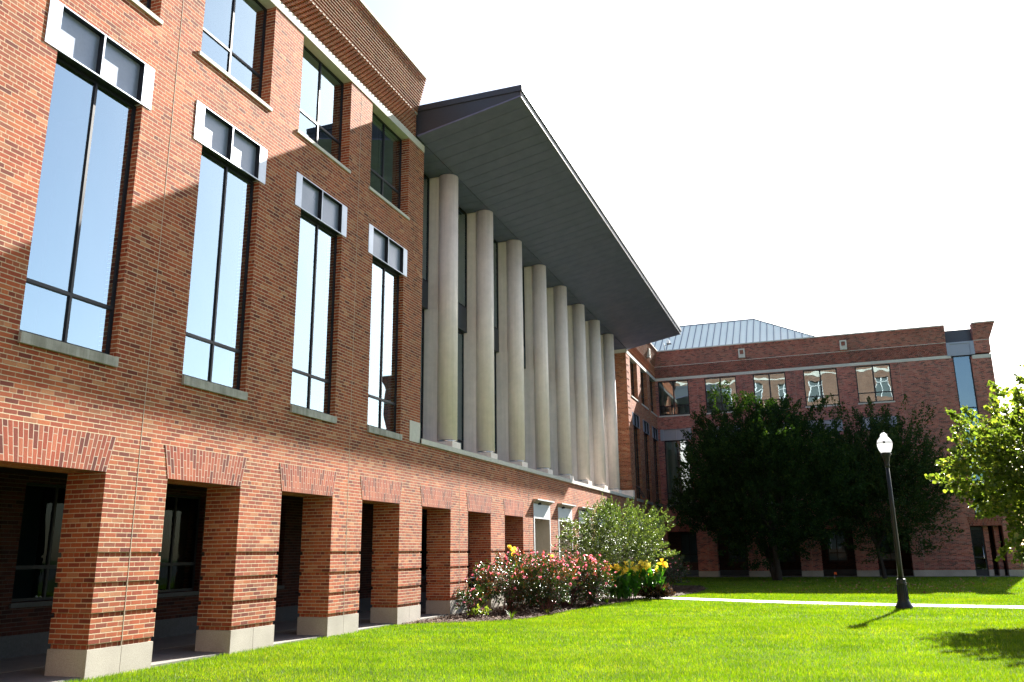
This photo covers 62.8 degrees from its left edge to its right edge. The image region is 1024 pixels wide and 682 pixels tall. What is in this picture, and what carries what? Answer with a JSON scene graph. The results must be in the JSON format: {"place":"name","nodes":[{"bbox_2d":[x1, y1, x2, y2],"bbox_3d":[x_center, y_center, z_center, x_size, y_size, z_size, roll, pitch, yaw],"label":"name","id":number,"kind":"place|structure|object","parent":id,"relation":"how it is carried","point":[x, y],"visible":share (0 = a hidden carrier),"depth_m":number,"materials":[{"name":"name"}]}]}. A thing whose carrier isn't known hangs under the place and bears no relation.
{"place":"outdoors","nodes":[
{"label":"outdoors","id":0,"kind":"place"},
{"bbox_2d":[58,557,1023,681],"bbox_3d":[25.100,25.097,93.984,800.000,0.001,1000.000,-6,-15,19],"label":"ground","id":1,"kind":"structure","parent":0,"point":[470,680],"depth_m":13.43,"materials":[{"name":"plant"}]},
{"bbox_2d":[0,601,521,681],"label":"walkway","id":2,"kind":"structure","parent":1,"relation":"on","point":[165,650],"depth_m":14.01,"materials":[{"name":"concrete"}]},
{"bbox_2d":[0,0,1023,679],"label":"brick building","id":3,"kind":"structure","parent":1,"relation":"on","point":[316,318],"depth_m":18.04,"materials":[{"name":"brick"}]},
{"bbox_2d":[12,483,65,601],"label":"window","id":4,"kind":"structure","parent":3,"relation":"in","point":[38,555],"depth_m":15.59,"materials":[{"name":"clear glass"}]},
{"bbox_2d":[19,56,135,354],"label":"window","id":5,"kind":"structure","parent":3,"relation":"in","point":[65,286],"depth_m":13.13,"materials":[{"name":"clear glass"}]},
{"bbox_2d":[138,0,150,9],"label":"window","id":6,"kind":"structure","parent":3,"relation":"in","point":[147,3],"depth_m":14.00,"materials":[{"name":"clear glass"}]},
{"bbox_2d":[156,494,200,592],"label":"window","id":7,"kind":"structure","parent":3,"relation":"in","point":[176,515],"depth_m":18.23,"materials":[{"name":"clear glass"}]},
{"bbox_2d":[182,149,253,389],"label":"window","id":8,"kind":"structure","parent":3,"relation":"in","point":[208,350],"depth_m":15.80,"materials":[{"name":"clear glass"}]},
{"bbox_2d":[201,0,266,97],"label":"window","id":9,"kind":"structure","parent":3,"relation":"in","point":[232,31],"depth_m":17.23,"materials":[{"name":"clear glass"}]},
{"bbox_2d":[275,504,281,584],"bbox_3d":[-6.062,4.879,20.202,0.106,1.956,1.472,-6,-15,19],"label":"window","id":10,"kind":"structure","parent":3,"relation":"in","point":[277,552],"depth_m":20.78,"materials":[{"name":"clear glass"}]},
{"bbox_2d":[291,213,336,414],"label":"window","id":11,"kind":"structure","parent":3,"relation":"in","point":[307,379],"depth_m":18.46,"materials":[{"name":"clear glass"}]},
{"bbox_2d":[299,45,343,161],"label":"window","id":12,"kind":"structure","parent":3,"relation":"in","point":[320,104],"depth_m":19.87,"materials":[{"name":"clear glass"}]},
{"bbox_2d":[367,259,398,432],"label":"window","id":13,"kind":"structure","parent":3,"relation":"in","point":[378,402],"depth_m":21.14,"materials":[{"name":"clear glass"}]},
{"bbox_2d":[370,111,401,209],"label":"window","id":14,"kind":"structure","parent":3,"relation":"in","point":[385,164],"depth_m":22.14,"materials":[{"name":"black glass"}]},
{"bbox_2d":[420,309,424,438],"bbox_3d":[-2.934,0.838,23.271,0.106,4.080,2.020,-6,-15,19],"label":"window","id":15,"kind":"structure","parent":3,"relation":"in","point":[423,311],"depth_m":24.17,"materials":[{"name":"black glass"}]},
{"bbox_2d":[420,516,426,575],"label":"window","id":16,"kind":"structure","parent":3,"relation":"in","point":[423,552],"depth_m":28.57,"materials":[{"name":"glass"}]},
{"bbox_2d":[422,174,428,282],"bbox_3d":[-3.270,-3.525,24.480,0.906,3.460,2.120,-6,-15,19],"label":"window","id":17,"kind":"structure","parent":3,"relation":"in","point":[426,182],"depth_m":25.28,"materials":[{"name":"black glass"}]},
{"bbox_2d":[428,183,466,308],"bbox_3d":[-2.358,-2.917,26.928,0.906,3.460,2.644,-6,-15,19],"label":"window","id":18,"kind":"structure","parent":3,"relation":"in","point":[462,224],"depth_m":27.99,"materials":[{"name":"black glass"}]},
{"bbox_2d":[457,330,463,449],"bbox_3d":[-2.398,1.484,25.849,0.906,4.180,2.644,-6,-15,19],"label":"window","id":19,"kind":"structure","parent":3,"relation":"in","point":[460,404],"depth_m":26.91,"materials":[{"name":"black glass"}]},
{"bbox_2d":[494,352,496,453],"bbox_3d":[-1.020,2.114,28.406,0.106,4.080,2.544,-6,-15,19],"label":"window","id":20,"kind":"structure","parent":3,"relation":"in","point":[495,401],"depth_m":29.56,"materials":[{"name":"black glass"}]},
{"bbox_2d":[493,239,498,329],"bbox_3d":[-1.357,-2.249,29.615,0.906,3.460,2.644,-6,-15,19],"label":"window","id":21,"kind":"structure","parent":3,"relation":"in","point":[495,244],"depth_m":30.67,"materials":[{"name":"black glass"}]},
{"bbox_2d":[498,266,524,347],"bbox_3d":[-0.355,-1.582,32.302,0.906,3.460,2.644,-6,-15,19],"label":"window","id":22,"kind":"structure","parent":3,"relation":"in","point":[522,266],"depth_m":33.18,"materials":[{"name":"black glass"}]},
{"bbox_2d":[614,358,633,400],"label":"window","id":23,"kind":"structure","parent":3,"relation":"in","point":[631,363],"depth_m":49.76,"materials":[{"name":"black glass"}]},
{"bbox_2d":[617,426,639,498],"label":"window","id":24,"kind":"structure","parent":3,"relation":"in","point":[635,429],"depth_m":48.12,"materials":[{"name":"black glass"}]},
{"bbox_2d":[640,371,643,404],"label":"window","id":25,"kind":"structure","parent":3,"relation":"in","point":[642,396],"depth_m":52.47,"materials":[{"name":"black glass"}]},
{"bbox_2d":[644,434,649,500],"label":"window","id":26,"kind":"structure","parent":3,"relation":"in","point":[645,436],"depth_m":50.86,"materials":[{"name":"black glass"}]},
{"bbox_2d":[649,380,652,411],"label":"window","id":27,"kind":"structure","parent":3,"relation":"in","point":[649,380],"depth_m":55.20,"materials":[{"name":"black glass"}]},
{"bbox_2d":[653,439,658,503],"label":"window","id":28,"kind":"structure","parent":3,"relation":"in","point":[654,442],"depth_m":53.63,"materials":[{"name":"black glass"}]},
{"bbox_2d":[658,380,689,415],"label":"window","id":29,"kind":"structure","parent":3,"relation":"in","point":[674,392],"depth_m":55.01,"materials":[{"name":"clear glass"}]},
{"bbox_2d":[664,440,692,504],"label":"window","id":30,"kind":"structure","parent":3,"relation":"in","point":[671,453],"depth_m":54.05,"materials":[{"name":"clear glass"}]},
{"bbox_2d":[681,533,697,561],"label":"window","id":31,"kind":"structure","parent":3,"relation":"in","point":[690,554],"depth_m":55.32,"materials":[{"name":"black metal"}]},
{"bbox_2d":[704,376,737,412],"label":"window","id":32,"kind":"structure","parent":3,"relation":"in","point":[712,381],"depth_m":54.07,"materials":[{"name":"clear glass"}]},
{"bbox_2d":[727,535,745,561],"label":"window","id":33,"kind":"structure","parent":3,"relation":"in","point":[727,535],"depth_m":54.24,"materials":[{"name":"black glass"}]},
{"bbox_2d":[753,372,787,405],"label":"window","id":34,"kind":"structure","parent":3,"relation":"in","point":[774,385],"depth_m":53.06,"materials":[{"name":"clear glass"}]},
{"bbox_2d":[776,533,795,560],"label":"window","id":35,"kind":"structure","parent":3,"relation":"in","point":[776,533],"depth_m":53.06,"materials":[{"name":"black metal"}]},
{"bbox_2d":[803,368,839,405],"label":"window","id":36,"kind":"structure","parent":3,"relation":"in","point":[822,395],"depth_m":51.91,"materials":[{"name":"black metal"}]},
{"bbox_2d":[827,530,847,560],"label":"window","id":37,"kind":"structure","parent":3,"relation":"in","point":[837,552],"depth_m":52.24,"materials":[{"name":"black metal"}]},
{"bbox_2d":[855,364,893,402],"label":"window","id":38,"kind":"structure","parent":3,"relation":"in","point":[875,392],"depth_m":50.86,"materials":[{"name":"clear glass"}]},
{"bbox_2d":[878,530,895,560],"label":"window","id":39,"kind":"structure","parent":3,"relation":"in","point":[881,530],"depth_m":51.21,"materials":[{"name":"black metal"}]},
{"bbox_2d":[952,355,987,513],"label":"window","id":40,"kind":"structure","parent":3,"relation":"in","point":[964,355],"depth_m":49.13,"materials":[{"name":"blue glass"}]},
{"bbox_2d":[970,527,988,575],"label":"door","id":41,"kind":"structure","parent":3,"relation":"in","point":[978,572],"depth_m":47.39,"materials":[{"name":"black metal"}]},
{"bbox_2d":[399,586,705,624],"bbox_3d":[3.534,9.014,29.425,4.700,0.001,23.800,-6,-15,19],"label":"mulch bed","id":42,"kind":"object","parent":1,"relation":"on","point":[494,618],"visible":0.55,"depth_m":22.48,"materials":[{"name":"brown soil"}]},
{"bbox_2d":[454,584,488,616],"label":"rose bush","id":43,"kind":"object","parent":42,"relation":"on","point":[469,595],"visible":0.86,"depth_m":21.67,"materials":[{"name":"green plant"}]},
{"bbox_2d":[467,576,479,606],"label":"rose bush","id":44,"kind":"object","parent":42,"relation":"on","point":[469,584],"visible":0.2,"depth_m":24.93,"materials":[{"name":"plant"}]},
{"bbox_2d":[464,602,491,616],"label":"leafy weed","id":45,"kind":"object","parent":42,"relation":"on","point":[478,611],"visible":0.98,"depth_m":21.13,"materials":[{"name":"green plant"}]},
{"bbox_2d":[464,547,547,610],"bbox_3d":[-0.058,6.730,23.716,2.388,1.778,2.548,-6,-15,19],"label":"rose bush","id":46,"kind":"object","parent":42,"relation":"on","point":[504,584],"visible":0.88,"depth_m":23.49,"materials":[{"name":"green plant"}]},
{"bbox_2d":[504,545,517,598],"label":"canna plant","id":47,"kind":"object","parent":42,"relation":"on","point":[510,548],"visible":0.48,"depth_m":25.02,"materials":[{"name":"yellow plant"}]},
{"bbox_2d":[501,549,572,605],"bbox_3d":[0.816,7.282,25.985,2.192,1.796,2.463,-6,-15,19],"label":"rose bush","id":48,"kind":"object","parent":42,"relation":"on","point":[540,556],"visible":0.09,"depth_m":25.69,"materials":[{"name":"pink plant"}]},
{"bbox_2d":[512,553,581,610],"bbox_3d":[0.958,6.795,23.654,2.104,1.592,2.085,2,-14,-11],"label":"rose bush","id":49,"kind":"object","parent":42,"relation":"on","point":[551,590],"visible":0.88,"depth_m":23.40,"materials":[{"name":"green plant"}]},
{"bbox_2d":[527,544,599,606],"bbox_3d":[1.470,7.095,25.390,2.408,1.856,2.696,-6,-15,19],"label":"rose bush","id":50,"kind":"object","parent":42,"relation":"on","point":[577,561],"visible":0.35,"depth_m":25.21,"materials":[{"name":"green plant"}]},
{"bbox_2d":[566,552,621,604],"bbox_3d":[2.367,7.379,26.044,1.970,1.597,2.181,-6,-15,19],"label":"rose bush","id":51,"kind":"object","parent":42,"relation":"on","point":[603,569],"visible":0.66,"depth_m":25.67,"materials":[{"name":"green plant"}]},
{"bbox_2d":[551,488,679,597],"bbox_3d":[3.713,7.173,29.936,4.597,3.871,3.898,-6,-15,19],"label":"tall shrub","id":52,"kind":"object","parent":42,"relation":"on","point":[635,547],"visible":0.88,"depth_m":29.61,"materials":[{"name":"green plant"}]},
{"bbox_2d":[603,560,640,599],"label":"canna plant","id":53,"kind":"object","parent":42,"relation":"on","point":[624,589],"visible":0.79,"depth_m":28.50,"materials":[{"name":"green plant"}]},
{"bbox_2d":[637,558,667,598],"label":"canna plant","id":54,"kind":"object","parent":42,"relation":"on","point":[646,576],"visible":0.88,"depth_m":28.83,"materials":[{"name":"green plant"}]},
{"bbox_2d":[629,544,677,582],"bbox_3d":[6.194,9.979,37.437,2.378,2.061,2.821,-6,-15,19],"label":"rose bush","id":55,"kind":"object","parent":42,"relation":"on","point":[653,557],"visible":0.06,"depth_m":37.39,"materials":[{"name":"green plant"}]},
{"bbox_2d":[637,583,675,598],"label":"bronze plant","id":56,"kind":"object","parent":42,"relation":"on","point":[667,592],"visible":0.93,"depth_m":28.56,"materials":[{"name":"brown plant"}]},
{"bbox_2d":[646,545,691,585],"bbox_3d":[6.438,9.449,35.180,2.147,1.972,2.788,-6,-15,19],"label":"rose bush","id":57,"kind":"object","parent":42,"relation":"on","point":[673,568],"visible":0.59,"depth_m":34.87,"materials":[{"name":"green plant"}]},
{"bbox_2d":[656,380,870,580],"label":"broadleaf tree","id":58,"kind":"object","parent":1,"relation":"on","point":[792,459],"visible":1,"depth_m":44.37,"materials":[{"name":"green plant"}]},
{"bbox_2d":[673,574,1017,577],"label":"walkway","id":59,"kind":"structure","parent":1,"relation":"on","point":[996,575],"depth_m":49.58,"materials":[{"name":"concrete"}]},
{"bbox_2d":[734,577,1011,593],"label":"fallen leaves","id":60,"kind":"object","parent":1,"relation":"on","point":[890,585],"visible":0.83,"depth_m":35.59,"materials":[{"name":"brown plant"}]},
{"bbox_2d":[809,393,963,578],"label":"broadleaf tree","id":61,"kind":"object","parent":1,"relation":"on","point":[911,489],"visible":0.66,"depth_m":45.23,"materials":[{"name":"green plant"}]},
{"bbox_2d":[877,431,912,608],"bbox_3d":[10.570,4.908,23.259,0.450,4.860,0.460,-6,-15,19],"label":"street lamp","id":62,"kind":"object","parent":1,"relation":"on","point":[884,443],"visible":0.98,"depth_m":23.14,"materials":[{"name":"metal"}]},
{"bbox_2d":[924,364,1023,564],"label":"broadleaf tree","id":63,"kind":"object","parent":1,"relation":"on","point":[998,452],"visible":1,"depth_m":18.52,"materials":[{"name":"green plant"}]},
{"bbox_2d":[363,0,1023,545],"label":"sky","id":64,"kind":"structure","parent":0,"point":[813,167],"materials":[{"name":"white"}]},
{"bbox_2d":[632,596,1023,608],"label":"path","id":65,"kind":"structure","parent":0,"point":[863,604],"depth_m":24.93,"materials":[{"name":"grey concrete"}]}
]}

